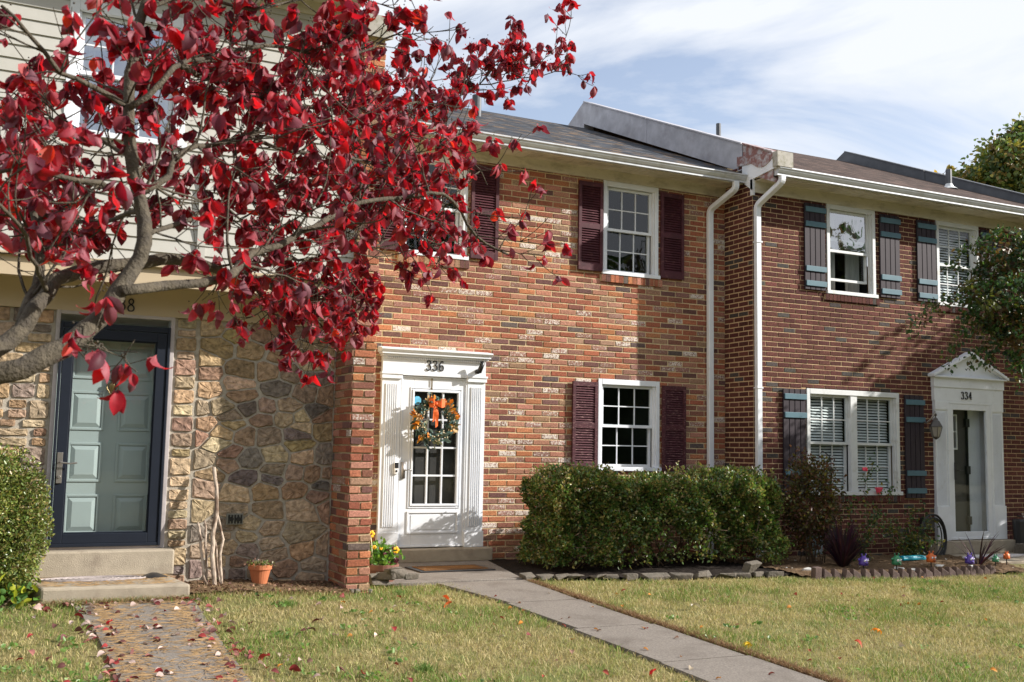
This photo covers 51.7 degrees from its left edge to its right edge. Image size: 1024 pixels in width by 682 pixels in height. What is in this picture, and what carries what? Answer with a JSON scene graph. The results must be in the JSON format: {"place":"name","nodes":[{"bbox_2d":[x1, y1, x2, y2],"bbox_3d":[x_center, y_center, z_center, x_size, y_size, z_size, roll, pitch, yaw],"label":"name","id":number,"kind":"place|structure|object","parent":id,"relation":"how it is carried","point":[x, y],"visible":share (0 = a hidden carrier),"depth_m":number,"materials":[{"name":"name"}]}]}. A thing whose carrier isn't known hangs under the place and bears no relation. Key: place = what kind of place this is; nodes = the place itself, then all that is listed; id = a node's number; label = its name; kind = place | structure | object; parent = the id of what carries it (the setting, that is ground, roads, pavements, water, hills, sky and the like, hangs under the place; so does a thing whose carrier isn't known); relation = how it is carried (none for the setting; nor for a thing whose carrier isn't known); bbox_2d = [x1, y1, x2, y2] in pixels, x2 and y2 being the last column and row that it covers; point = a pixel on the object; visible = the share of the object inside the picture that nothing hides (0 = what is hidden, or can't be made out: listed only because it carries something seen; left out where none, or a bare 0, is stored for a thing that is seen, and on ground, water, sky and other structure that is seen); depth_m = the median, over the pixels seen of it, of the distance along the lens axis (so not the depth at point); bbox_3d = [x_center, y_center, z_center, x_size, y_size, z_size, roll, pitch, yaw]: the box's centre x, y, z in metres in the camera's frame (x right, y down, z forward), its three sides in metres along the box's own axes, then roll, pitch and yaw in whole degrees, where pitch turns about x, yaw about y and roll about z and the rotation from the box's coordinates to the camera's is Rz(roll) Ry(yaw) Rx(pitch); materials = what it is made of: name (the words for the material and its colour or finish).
{"place":"outdoors","nodes":[
{"label":"outdoors","id":0,"kind":"place"},
{"bbox_2d":[74,596,250,681],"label":"path","id":1,"kind":"structure","parent":0,"point":[171,654],"depth_m":7.08,"materials":[{"name":"concrete"}]},
{"bbox_2d":[39,574,252,681],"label":"pine needles","id":2,"kind":"object","parent":1,"relation":"on","point":[215,645],"visible":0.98,"depth_m":7.21,"materials":[{"name":"brown plant"}]},
{"bbox_2d":[0,555,1023,681],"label":"ground","id":3,"kind":"structure","parent":0,"point":[307,614],"depth_m":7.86,"materials":[{"name":"green plant"}]},
{"bbox_2d":[0,573,39,610],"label":"leafy plant","id":4,"kind":"object","parent":3,"relation":"on","point":[14,592],"visible":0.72,"depth_m":8.09,"materials":[{"name":"green plant"}]},
{"bbox_2d":[0,443,54,605],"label":"boxwood bush","id":5,"kind":"object","parent":3,"relation":"on","point":[22,511],"visible":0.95,"depth_m":8.35,"materials":[{"name":"green plant"}]},
{"bbox_2d":[28,591,215,608],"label":"dry grass","id":6,"kind":"structure","parent":3,"relation":"on","point":[172,597],"depth_m":8.42,"materials":[{"name":"beige plant"}]},
{"bbox_2d":[0,0,367,603],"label":"townhouse","id":7,"kind":"structure","parent":3,"relation":"on","point":[133,489],"depth_m":9.61,"materials":[{"name":"stone"}]},
{"bbox_2d":[38,575,145,581],"bbox_3d":[-3.518,1.997,8.883,0.856,0.016,0.316,4,-7,-26],"label":"doormat","id":8,"kind":"object","parent":7,"relation":"on","point":[96,578],"visible":0.98,"depth_m":8.85,"materials":[{"name":"grey fabric"}]},
{"bbox_2d":[47,320,167,543],"bbox_3d":[-3.641,0.834,9.550,0.935,2.010,0.096,4,-7,-26],"label":"front door","id":9,"kind":"structure","parent":7,"relation":"in","point":[107,487],"depth_m":9.54,"materials":[{"name":"green paint"}]},
{"bbox_2d":[47,321,170,547],"bbox_3d":[-3.550,0.826,9.362,0.925,1.960,0.112,4,-7,-26],"label":"storm door","id":10,"kind":"structure","parent":7,"relation":"in","point":[150,537],"depth_m":9.40,"materials":[{"name":"blue metal"}]},
{"bbox_2d":[63,0,186,148],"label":"window","id":11,"kind":"structure","parent":7,"relation":"in","point":[118,67],"depth_m":9.36,"materials":[{"name":"white paint"}]},
{"bbox_2d":[187,579,341,593],"bbox_3d":[-2.292,2.203,9.482,1.550,0.082,0.750,4,-7,-26],"label":"soil strip","id":12,"kind":"object","parent":3,"relation":"on","point":[193,582],"visible":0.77,"depth_m":9.50,"materials":[{"name":"brown soil"}]},
{"bbox_2d":[197,522,207,585],"bbox_3d":[-2.777,1.904,9.457,0.046,0.543,0.244,7,-8,-44],"label":"driftwood stick","id":13,"kind":"object","parent":12,"relation":"on","point":[201,555],"visible":1,"depth_m":9.43,"materials":[{"name":"beige wood"}]},
{"bbox_2d":[203,520,207,581],"bbox_3d":[-2.750,1.899,9.494,0.031,0.562,0.193,4,-7,-30],"label":"driftwood stick","id":14,"kind":"object","parent":12,"relation":"on","point":[206,555],"visible":0.98,"depth_m":9.47,"materials":[{"name":"beige wood"}]},
{"bbox_2d":[210,467,218,584],"bbox_3d":[-2.683,1.677,9.516,0.074,1.077,0.261,4,-7,-26],"label":"driftwood stick","id":15,"kind":"object","parent":12,"relation":"on","point":[212,549],"visible":0.94,"depth_m":9.46,"materials":[{"name":"beige wood"}]},
{"bbox_2d":[215,540,219,582],"bbox_3d":[-2.661,1.998,9.556,0.026,0.388,0.152,6,-8,-40],"label":"driftwood stick","id":16,"kind":"object","parent":12,"relation":"on","point":[218,574],"visible":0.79,"depth_m":9.55,"materials":[{"name":"beige wood"}]},
{"bbox_2d":[218,515,224,584],"bbox_3d":[-2.625,1.890,9.515,0.053,0.692,0.273,4,-7,-28],"label":"driftwood stick","id":17,"kind":"object","parent":12,"relation":"on","point":[220,555],"visible":0.78,"depth_m":9.45,"materials":[{"name":"beige wood"}]},
{"bbox_2d":[244,557,274,583],"bbox_3d":[-2.290,2.092,9.627,0.270,0.230,0.264,-1,-6,22],"label":"terracotta pot","id":18,"kind":"object","parent":12,"relation":"on","point":[259,569],"visible":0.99,"depth_m":9.56,"materials":[{"name":"orange ceramic"}]},
{"bbox_2d":[184,578,346,592],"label":"fallen leaves","id":19,"kind":"object","parent":12,"relation":"on","point":[291,584],"visible":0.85,"depth_m":9.50,"materials":[{"name":"brown plant"}]},
{"bbox_2d":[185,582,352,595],"bbox_3d":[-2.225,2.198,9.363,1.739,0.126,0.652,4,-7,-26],"label":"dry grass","id":20,"kind":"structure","parent":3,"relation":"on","point":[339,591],"depth_m":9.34,"materials":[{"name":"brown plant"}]},
{"bbox_2d":[11,592,531,681],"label":"fallen leaves","id":21,"kind":"object","parent":3,"relation":"on","point":[159,670],"visible":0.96,"depth_m":7.29,"materials":[{"name":"brown plant"}]},
{"bbox_2d":[277,598,301,607],"bbox_3d":[-1.841,2.141,8.678,0.239,0.090,0.226,4,-7,-26],"label":"grass tuft","id":22,"kind":"object","parent":3,"relation":"on","point":[287,601],"visible":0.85,"depth_m":8.69,"materials":[{"name":"green plant"}]},
{"bbox_2d":[0,0,597,415],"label":"dogwood tree","id":23,"kind":"object","parent":3,"relation":"on","point":[37,166],"visible":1,"depth_m":4.03,"materials":[{"name":"red plant"}]},
{"bbox_2d":[369,578,389,584],"bbox_3d":[-1.256,2.277,10.062,0.200,0.094,0.195,4,-7,-26],"label":"garden rock","id":24,"kind":"object","parent":3,"relation":"on","point":[372,581],"visible":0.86,"depth_m":10.06,"materials":[{"name":"grey stone"}]},
{"bbox_2d":[369,573,377,577],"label":"garden rock","id":25,"kind":"object","parent":24,"relation":"on","point":[372,575],"visible":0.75,"depth_m":10.05,"materials":[{"name":"beige stone"}]},
{"bbox_2d":[375,572,395,579],"bbox_3d":[-1.174,2.260,10.121,0.257,0.104,0.123,1,-6,3],"label":"garden rock","id":26,"kind":"object","parent":25,"relation":"on","point":[383,576],"visible":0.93,"depth_m":10.07,"materials":[{"name":"stone"}]},
{"bbox_2d":[384,566,407,578],"bbox_3d":[-1.039,2.207,10.062,0.265,0.145,0.422,7,-8,-43],"label":"garden rock","id":27,"kind":"object","parent":24,"relation":"on","point":[399,572],"visible":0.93,"depth_m":10.11,"materials":[{"name":"beige stone"}]},
{"bbox_2d":[389,587,408,596],"bbox_3d":[-1.044,2.307,9.741,0.176,0.083,0.297,-5,-8,43],"label":"grass tuft","id":28,"kind":"object","parent":3,"relation":"on","point":[398,591],"visible":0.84,"depth_m":9.75,"materials":[{"name":"green plant"}]},
{"bbox_2d":[405,573,418,579],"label":"garden rock","id":29,"kind":"object","parent":3,"relation":"on","point":[410,576],"visible":1,"depth_m":10.20,"materials":[{"name":"grey stone"}]},
{"bbox_2d":[405,659,438,672],"bbox_3d":[-0.568,2.085,6.808,0.240,0.086,0.231,-1,-6,15],"label":"grass tuft","id":30,"kind":"object","parent":3,"relation":"on","point":[424,666],"visible":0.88,"depth_m":6.79,"materials":[{"name":"green plant"}]},
{"bbox_2d":[369,560,521,585],"bbox_3d":[-0.907,2.525,11.415,2.197,0.100,1.850,4,-7,-26],"label":"doorstep slab","id":31,"kind":"structure","parent":3,"relation":"on","point":[499,573],"depth_m":11.03,"materials":[{"name":"concrete"}]},
{"bbox_2d":[369,530,404,581],"bbox_3d":[-1.287,2.119,10.457,0.475,0.506,0.375,4,-7,-26],"label":"pansy pot","id":32,"kind":"object","parent":31,"relation":"on","point":[383,555],"visible":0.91,"depth_m":10.39,"materials":[{"name":"brown ceramic"}]},
{"bbox_2d":[405,564,495,572],"bbox_3d":[-0.677,2.482,11.559,0.870,0.022,0.500,4,-7,-26],"label":"doormat","id":33,"kind":"object","parent":31,"relation":"on","point":[447,568],"visible":1,"depth_m":11.47,"materials":[{"name":"brown fabric"}]},
{"bbox_2d":[437,579,575,603],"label":"walk","id":34,"kind":"structure","parent":3,"relation":"on","point":[511,591],"depth_m":10.11,"materials":[{"name":"concrete"}]},
{"bbox_2d":[519,572,535,579],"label":"edging rock","id":35,"kind":"object","parent":3,"relation":"on","point":[527,575],"visible":0.92,"depth_m":10.89,"materials":[{"name":"grey stone"}]},
{"bbox_2d":[328,13,747,592],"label":"townhouse","id":36,"kind":"structure","parent":3,"relation":"on","point":[613,354],"depth_m":13.30,"materials":[{"name":"brick"}]},
{"bbox_2d":[393,375,466,547],"bbox_3d":[-0.965,1.399,12.542,0.965,2.080,0.192,4,-7,-26],"label":"front door","id":37,"kind":"structure","parent":36,"relation":"in","point":[431,483],"depth_m":12.53,"materials":[{"name":"white paint"}]},
{"bbox_2d":[409,378,460,449],"bbox_3d":[-0.906,0.862,12.426,0.664,0.863,0.261,4,-7,-26],"label":"wreath","id":38,"kind":"object","parent":37,"relation":"attached to","point":[450,428],"visible":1,"depth_m":12.38,"materials":[{"name":"brown plant"}]},
{"bbox_2d":[398,153,468,259],"bbox_3d":[-1.172,-1.593,13.308,0.900,1.260,1.145,4,-7,-26],"label":"window","id":39,"kind":"structure","parent":36,"relation":"in","point":[464,192],"depth_m":13.05,"materials":[{"name":"white paint"}]},
{"bbox_2d":[475,361,484,373],"bbox_3d":[-0.387,0.318,12.781,0.097,0.158,0.133,4,-7,-26],"label":"spotlight","id":40,"kind":"object","parent":36,"relation":"attached to","point":[480,368],"visible":1,"depth_m":12.74,"materials":[{"name":"black metal"}]},
{"bbox_2d":[597,379,661,470],"bbox_3d":[1.288,1.145,14.255,0.980,1.180,1.145,4,-7,-26],"label":"window","id":41,"kind":"structure","parent":36,"relation":"in","point":[628,410],"depth_m":14.25,"materials":[{"name":"white paint"}]},
{"bbox_2d":[601,180,660,279],"bbox_3d":[1.345,-1.426,14.525,0.900,1.250,1.145,4,-7,-26],"label":"window","id":42,"kind":"structure","parent":36,"relation":"in","point":[630,211],"depth_m":14.46,"materials":[{"name":"white paint"}]},
{"bbox_2d":[536,574,553,579],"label":"edging rock","id":43,"kind":"object","parent":3,"relation":"on","point":[543,576],"visible":0.97,"depth_m":10.98,"materials":[{"name":"grey stone"}]},
{"bbox_2d":[554,573,570,579],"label":"edging rock","id":44,"kind":"object","parent":3,"relation":"on","point":[558,576],"visible":0.99,"depth_m":11.00,"materials":[{"name":"grey stone"}]},
{"bbox_2d":[507,599,649,629],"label":"walk","id":45,"kind":"structure","parent":3,"relation":"on","point":[580,613],"depth_m":9.00,"materials":[{"name":"concrete"}]},
{"bbox_2d":[216,576,1021,678],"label":"fallen leaves","id":46,"kind":"object","parent":3,"relation":"on","point":[606,670],"visible":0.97,"depth_m":8.29,"materials":[{"name":"red plant"}]},
{"bbox_2d":[622,573,637,580],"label":"edging rock","id":47,"kind":"object","parent":3,"relation":"on","point":[632,576],"visible":1,"depth_m":11.14,"materials":[{"name":"grey stone"}]},
{"bbox_2d":[488,553,789,578],"bbox_3d":[1.552,2.635,12.358,3.850,0.033,2.300,4,-7,-26],"label":"mulch bed","id":48,"kind":"object","parent":3,"relation":"on","point":[515,566],"visible":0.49,"depth_m":12.13,"materials":[{"name":"brown soil"}]},
{"bbox_2d":[602,574,618,578],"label":"edging rock","id":49,"kind":"object","parent":48,"relation":"on","point":[612,576],"visible":0.8,"depth_m":11.14,"materials":[{"name":"grey stone"}]},
{"bbox_2d":[514,459,794,569],"bbox_3d":[1.704,2.045,12.564,3.564,1.294,1.319,4,-7,-26],"label":"hedge","id":50,"kind":"object","parent":48,"relation":"on","point":[690,501],"visible":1,"depth_m":12.14,"materials":[{"name":"green plant"}]},
{"bbox_2d":[692,571,706,578],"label":"edging rock","id":51,"kind":"object","parent":48,"relation":"on","point":[700,575],"visible":0.84,"depth_m":11.39,"materials":[{"name":"grey stone"}]},
{"bbox_2d":[715,573,735,577],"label":"edging rock","id":52,"kind":"object","parent":48,"relation":"on","point":[725,575],"visible":0.98,"depth_m":11.48,"materials":[{"name":"grey stone"}]},
{"bbox_2d":[751,571,763,576],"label":"edging rock","id":53,"kind":"object","parent":48,"relation":"on","point":[758,574],"visible":0.91,"depth_m":11.64,"materials":[{"name":"grey stone"}]},
{"bbox_2d":[764,571,783,577],"bbox_3d":[2.907,2.591,11.750,0.234,0.066,0.124,3,-11,-20],"label":"edging rock","id":54,"kind":"object","parent":48,"relation":"on","point":[773,573],"visible":0.88,"depth_m":11.70,"materials":[{"name":"grey stone"}]},
{"bbox_2d":[640,573,663,580],"bbox_3d":[1.491,2.508,11.252,0.233,0.047,0.142,5,9,-32],"label":"edging rock","id":55,"kind":"object","parent":3,"relation":"on","point":[654,576],"visible":0.99,"depth_m":11.21,"materials":[{"name":"grey stone"}]},
{"bbox_2d":[574,624,744,664],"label":"walk","id":56,"kind":"structure","parent":3,"relation":"on","point":[662,644],"depth_m":7.89,"materials":[{"name":"concrete"}]},
{"bbox_2d":[669,572,692,580],"bbox_3d":[1.817,2.536,11.362,0.270,0.088,0.150,2,-2,-11],"label":"edging rock","id":57,"kind":"object","parent":3,"relation":"on","point":[678,576],"visible":0.9,"depth_m":11.30,"materials":[{"name":"grey stone"}]},
{"bbox_2d":[527,579,861,681],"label":"thatch","id":58,"kind":"object","parent":3,"relation":"on","point":[808,672],"visible":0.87,"depth_m":8.17,"materials":[{"name":"beige plant"}]},
{"bbox_2d":[732,571,750,578],"bbox_3d":[2.515,2.655,11.620,0.217,0.234,0.100,1,4,-3],"label":"edging rock","id":59,"kind":"object","parent":3,"relation":"on","point":[744,575],"visible":0.84,"depth_m":11.57,"materials":[{"name":"grey stone"}]},
{"bbox_2d":[661,655,825,681],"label":"walk","id":60,"kind":"structure","parent":3,"relation":"on","point":[747,668],"depth_m":7.07,"materials":[{"name":"concrete"}]},
{"bbox_2d":[741,560,761,573],"bbox_3d":[2.620,2.523,11.664,0.304,0.197,0.138,7,21,-43],"label":"edging rock","id":61,"kind":"object","parent":3,"relation":"on","point":[750,567],"visible":0.85,"depth_m":11.63,"materials":[{"name":"beige stone"}]},
{"bbox_2d":[568,101,1023,556],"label":"townhouse","id":62,"kind":"structure","parent":3,"relation":"on","point":[825,354],"depth_m":15.05,"materials":[{"name":"red brick"}]},
{"bbox_2d":[826,204,878,298],"bbox_3d":[4.549,-1.221,15.393,0.940,1.280,1.145,4,-7,-26],"label":"window","id":63,"kind":"structure","parent":62,"relation":"in","point":[850,231],"depth_m":15.14,"materials":[{"name":"white paint"}]},
{"bbox_2d":[806,388,902,494],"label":"window","id":64,"kind":"structure","parent":62,"relation":"in","point":[849,426],"depth_m":14.89,"materials":[{"name":"white paint"}]},
{"bbox_2d":[919,514,946,555],"bbox_3d":[5.925,2.799,14.937,0.528,0.721,0.290,2,-6,-8],"label":"garden hose","id":65,"kind":"object","parent":62,"relation":"hanging from","point":[944,536],"visible":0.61,"depth_m":14.96,"materials":[{"name":"black rubber"}]},
{"bbox_2d":[924,411,942,439],"bbox_3d":[5.986,1.208,15.126,0.330,0.406,0.162,-3,-7,34],"label":"wall lantern","id":66,"kind":"object","parent":62,"relation":"attached to","point":[935,426],"depth_m":15.04,"materials":[{"name":"silver metal"}]},
{"bbox_2d":[935,220,979,308],"bbox_3d":[6.441,-1.092,16.308,0.930,1.280,1.145,4,-7,-26],"label":"window","id":67,"kind":"structure","parent":62,"relation":"in","point":[949,236],"depth_m":16.01,"materials":[{"name":"white paint"}]},
{"bbox_2d":[953,410,971,531],"bbox_3d":[6.589,1.913,15.681,0.500,2.000,0.090,4,-7,-26],"label":"inner door","id":68,"kind":"structure","parent":62,"relation":"in","point":[961,423],"depth_m":15.73,"materials":[{"name":"black paint"}]},
{"bbox_2d":[947,401,994,539],"bbox_3d":[6.741,1.899,15.523,0.925,2.000,0.108,4,-7,-26],"label":"storm door","id":69,"kind":"structure","parent":62,"relation":"in","point":[952,405],"depth_m":15.58,"materials":[{"name":"white paint"}]},
{"bbox_2d":[811,566,821,579],"bbox_3d":[3.368,2.582,11.702,0.100,0.160,0.070,3,-1,-29],"label":"edging brick","id":70,"kind":"object","parent":3,"relation":"on","point":[816,572],"visible":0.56,"depth_m":11.68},
{"bbox_2d":[822,568,831,579],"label":"edging brick","id":71,"kind":"object","parent":3,"relation":"on","point":[825,573],"visible":0.6,"depth_m":11.72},
{"bbox_2d":[831,568,841,579],"bbox_3d":[3.618,2.611,11.799,0.114,0.141,0.070,7,-14,-20],"label":"edging brick","id":72,"kind":"object","parent":3,"relation":"on","point":[835,573],"visible":0.56,"depth_m":11.77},
{"bbox_2d":[842,568,852,579],"bbox_3d":[3.749,2.619,11.827,0.114,0.141,0.070,8,-2,-27],"label":"edging brick","id":73,"kind":"object","parent":3,"relation":"on","point":[846,573],"visible":0.66,"depth_m":11.79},
{"bbox_2d":[850,569,861,579],"bbox_3d":[3.860,2.628,11.881,0.114,0.141,0.070,0,-12,-21],"label":"edging brick","id":74,"kind":"object","parent":3,"relation":"on","point":[855,573],"visible":0.56,"depth_m":11.85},
{"bbox_2d":[861,568,870,577],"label":"edging brick","id":75,"kind":"object","parent":3,"relation":"on","point":[864,572],"visible":0.56,"depth_m":11.89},
{"bbox_2d":[709,554,1023,576],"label":"garden bed","id":76,"kind":"object","parent":3,"relation":"on","point":[885,560],"visible":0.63,"depth_m":13.23,"materials":[{"name":"soil"}]},
{"bbox_2d":[778,444,846,563],"bbox_3d":[3.704,2.051,13.203,1.031,1.504,0.759,4,-7,-26],"label":"bronze shrub","id":77,"kind":"object","parent":76,"relation":"on","point":[809,473],"visible":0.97,"depth_m":13.09,"materials":[{"name":"green plant"}]},
{"bbox_2d":[858,553,868,568],"bbox_3d":[4.205,2.673,12.647,0.130,0.262,0.128,-1,-6,18],"label":"stake light","id":78,"kind":"object","parent":76,"relation":"on","point":[863,561],"visible":0.98,"depth_m":12.62,"materials":[{"name":"purple plastic"}]},
{"bbox_2d":[840,452,899,561],"bbox_3d":[4.634,2.219,13.701,1.051,1.554,0.489,4,-7,-26],"label":"rose bush","id":79,"kind":"object","parent":76,"relation":"on","point":[869,530],"visible":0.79,"depth_m":13.62,"materials":[{"name":"green plant"}]},
{"bbox_2d":[891,553,901,569],"bbox_3d":[4.611,2.683,12.677,0.130,0.282,0.128,-1,-6,18],"label":"stake light","id":80,"kind":"object","parent":76,"relation":"on","point":[896,560],"visible":0.98,"depth_m":12.65,"materials":[{"name":"green plastic"}]},
{"bbox_2d":[875,498,944,555],"bbox_3d":[5.226,2.574,14.241,1.171,0.932,0.578,4,-7,-26],"label":"vine","id":81,"kind":"object","parent":76,"relation":"on","point":[912,543],"visible":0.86,"depth_m":14.28,"materials":[{"name":"green plant"}]},
{"bbox_2d":[899,555,925,560],"bbox_3d":[5.247,2.842,13.868,0.440,0.050,0.140,4,-7,-26],"label":"cyan tray","id":82,"kind":"object","parent":76,"relation":"on","point":[914,557],"visible":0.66,"depth_m":13.81,"materials":[{"name":"plastic"}]},
{"bbox_2d":[926,551,936,566],"bbox_3d":[5.179,2.736,13.062,0.128,0.288,0.130,-1,-6,20],"label":"stake light","id":83,"kind":"object","parent":76,"relation":"on","point":[931,557],"visible":0.97,"depth_m":13.03,"materials":[{"name":"orange plastic"}]},
{"bbox_2d":[965,552,974,564],"bbox_3d":[5.867,2.831,13.558,0.130,0.237,0.128,-1,-6,18],"label":"stake light","id":84,"kind":"object","parent":76,"relation":"on","point":[969,559],"visible":0.97,"depth_m":13.52,"materials":[{"name":"purple plastic"}]},
{"bbox_2d":[945,532,1008,564],"bbox_3d":[6.027,2.668,13.710,0.812,0.480,0.616,-3,-7,37],"label":"spiky plant","id":85,"kind":"object","parent":76,"relation":"on","point":[981,558],"visible":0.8,"depth_m":13.66,"materials":[{"name":"purple plant"}]},
{"bbox_2d":[870,569,880,579],"bbox_3d":[4.109,2.645,11.966,0.114,0.141,0.070,1,-7,-27],"label":"edging brick","id":86,"kind":"object","parent":3,"relation":"on","point":[873,572],"visible":0.55,"depth_m":11.93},
{"bbox_2d":[878,569,889,578],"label":"edging brick","id":87,"kind":"object","parent":3,"relation":"on","point":[883,572],"visible":0.56,"depth_m":11.98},
{"bbox_2d":[888,568,899,579],"bbox_3d":[4.354,2.663,12.058,0.114,0.141,0.070,1,-2,-25],"label":"edging brick","id":88,"kind":"object","parent":3,"relation":"on","point":[893,573],"visible":0.64,"depth_m":12.03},
{"bbox_2d":[898,568,908,578],"bbox_3d":[4.479,2.672,12.112,0.114,0.141,0.070,6,-4,-24],"label":"edging brick","id":89,"kind":"object","parent":3,"relation":"on","point":[902,573],"visible":0.56,"depth_m":12.08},
{"bbox_2d":[906,568,916,577],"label":"edging brick","id":90,"kind":"object","parent":3,"relation":"on","point":[910,572],"visible":0.59,"depth_m":12.12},
{"bbox_2d":[915,567,925,577],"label":"edging brick","id":91,"kind":"object","parent":3,"relation":"on","point":[919,572],"visible":0.56,"depth_m":12.19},
{"bbox_2d":[921,568,932,578],"bbox_3d":[4.823,2.702,12.287,0.114,0.141,0.070,1,-11,-27],"label":"edging brick","id":92,"kind":"object","parent":3,"relation":"on","point":[927,572],"visible":0.65,"depth_m":12.26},
{"bbox_2d":[930,567,940,577],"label":"edging brick","id":93,"kind":"object","parent":3,"relation":"on","point":[935,572],"visible":0.56,"depth_m":12.32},
{"bbox_2d":[938,567,948,577],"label":"edging brick","id":94,"kind":"object","parent":3,"relation":"on","point":[944,572],"visible":0.57,"depth_m":12.37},
{"bbox_2d":[952,566,962,576],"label":"edging brick","id":95,"kind":"object","parent":3,"relation":"on","point":[958,571],"visible":0.6,"depth_m":12.51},
{"bbox_2d":[899,223,1023,391],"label":"crape myrtle","id":96,"kind":"object","parent":3,"relation":"on","point":[1003,301],"visible":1,"depth_m":12.02,"materials":[{"name":"green plant"}]},
{"bbox_2d":[966,565,975,575],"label":"edging brick","id":97,"kind":"object","parent":3,"relation":"on","point":[971,569],"visible":0.62,"depth_m":12.66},
{"bbox_2d":[973,565,982,575],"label":"edging brick","id":98,"kind":"object","parent":3,"relation":"on","point":[979,570],"visible":0.67,"depth_m":12.71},
{"bbox_2d":[947,552,1023,563],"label":"doorstep slab","id":99,"kind":"structure","parent":3,"relation":"on","point":[1016,560],"depth_m":14.54,"materials":[{"name":"concrete"}]},
{"bbox_2d":[1012,519,1023,542],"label":"black bin","id":100,"kind":"object","parent":99,"relation":"on","point":[1018,529],"visible":0.64,"depth_m":15.60,"materials":[{"name":"plastic"}]},
{"bbox_2d":[952,112,1023,192],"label":"autumn tree","id":101,"kind":"object","parent":3,"relation":"on","point":[1001,163],"visible":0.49,"depth_m":49.39,"materials":[{"name":"green plant"}]},
{"bbox_2d":[1014,543,1023,553],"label":"garden rock","id":102,"kind":"object","parent":3,"relation":"on","point":[1019,548],"visible":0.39,"depth_m":15.37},
{"bbox_2d":[360,0,1023,266],"label":"sky","id":103,"kind":"structure","parent":0,"point":[913,83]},
{"bbox_2d":[817,518,869,566],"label":"purple fountain grass","id":104,"kind":"object","parent":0,"point":[841,550],"depth_m":12.74,"materials":[{"name":"purple plant"}]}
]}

